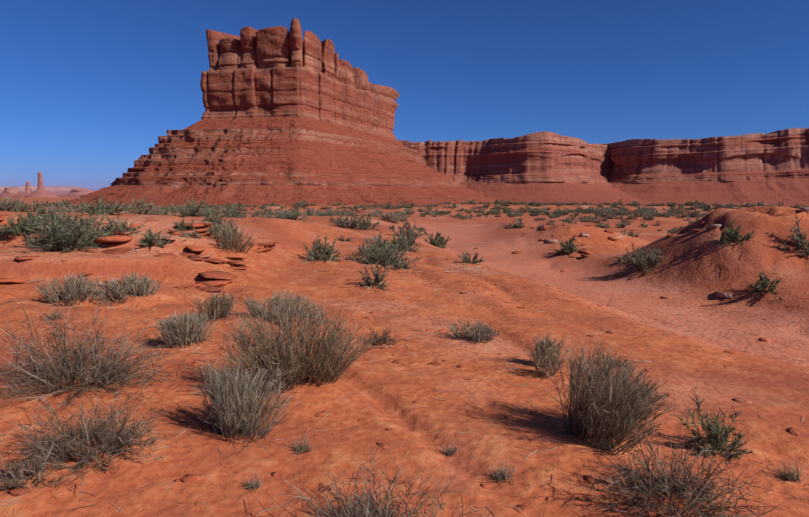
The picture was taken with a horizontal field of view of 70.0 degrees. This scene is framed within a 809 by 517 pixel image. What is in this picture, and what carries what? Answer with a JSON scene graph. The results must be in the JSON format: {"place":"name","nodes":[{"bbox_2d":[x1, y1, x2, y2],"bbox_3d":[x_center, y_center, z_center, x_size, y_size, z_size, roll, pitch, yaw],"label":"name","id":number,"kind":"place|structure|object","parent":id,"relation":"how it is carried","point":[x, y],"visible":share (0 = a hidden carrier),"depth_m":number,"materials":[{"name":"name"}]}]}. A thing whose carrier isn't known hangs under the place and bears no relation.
{"place":"outdoors","nodes":[
{"label":"outdoors","id":0,"kind":"place"},
{"bbox_2d":[0,197,808,516],"bbox_3d":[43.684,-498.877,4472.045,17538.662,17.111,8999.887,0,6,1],"label":"terrain","id":1,"kind":"structure","parent":0,"point":[696,271],"depth_m":5.76,"materials":[{"name":"orange sand"}]},
{"bbox_2d":[0,187,20,196],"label":"butte","id":2,"kind":"structure","parent":1,"relation":"on","point":[10,192],"depth_m":2280.35,"materials":[{"name":"stone"}]},
{"bbox_2d":[13,181,31,196],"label":"spire","id":3,"kind":"structure","parent":1,"relation":"on","point":[28,189],"depth_m":2200.95,"materials":[{"name":"stone"}]},
{"bbox_2d":[25,172,58,196],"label":"spire","id":4,"kind":"structure","parent":1,"relation":"on","point":[40,191],"depth_m":2175.95,"materials":[{"name":"stone"}]},
{"bbox_2d":[0,186,86,194],"bbox_3d":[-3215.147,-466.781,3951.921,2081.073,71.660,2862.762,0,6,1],"label":"distant mesas","id":5,"kind":"structure","parent":1,"relation":"on","point":[60,190],"depth_m":4235.61,"materials":[{"name":"stone"}]},
{"bbox_2d":[57,189,93,196],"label":"mesa","id":6,"kind":"structure","parent":1,"relation":"on","point":[76,192],"depth_m":2558.89,"materials":[{"name":"stone"}]},
{"bbox_2d":[63,18,495,206],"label":"butte","id":7,"kind":"object","parent":1,"relation":"on","point":[290,117],"visible":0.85,"depth_m":243.61,"materials":[{"name":"stone"}]},
{"bbox_2d":[0,193,808,516],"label":"shrubs","id":8,"kind":"object","parent":1,"relation":"on","point":[618,407],"visible":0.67,"depth_m":4.38,"materials":[{"name":"green plant"}]},
{"bbox_2d":[0,207,808,515],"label":"loose stones","id":9,"kind":"object","parent":1,"relation":"on","point":[221,278],"visible":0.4,"depth_m":9.72,"materials":[{"name":"stone"}]},
{"bbox_2d":[0,0,808,190],"label":"sky","id":10,"kind":"structure","parent":0,"point":[87,87],"materials":[{"name":"blue"}]},
{"bbox_2d":[398,128,808,206],"bbox_3d":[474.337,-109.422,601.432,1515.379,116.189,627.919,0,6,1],"label":"mesa cliffs","id":11,"kind":"structure","parent":0,"point":[751,169],"depth_m":696.97,"materials":[{"name":"stone"}]}
]}

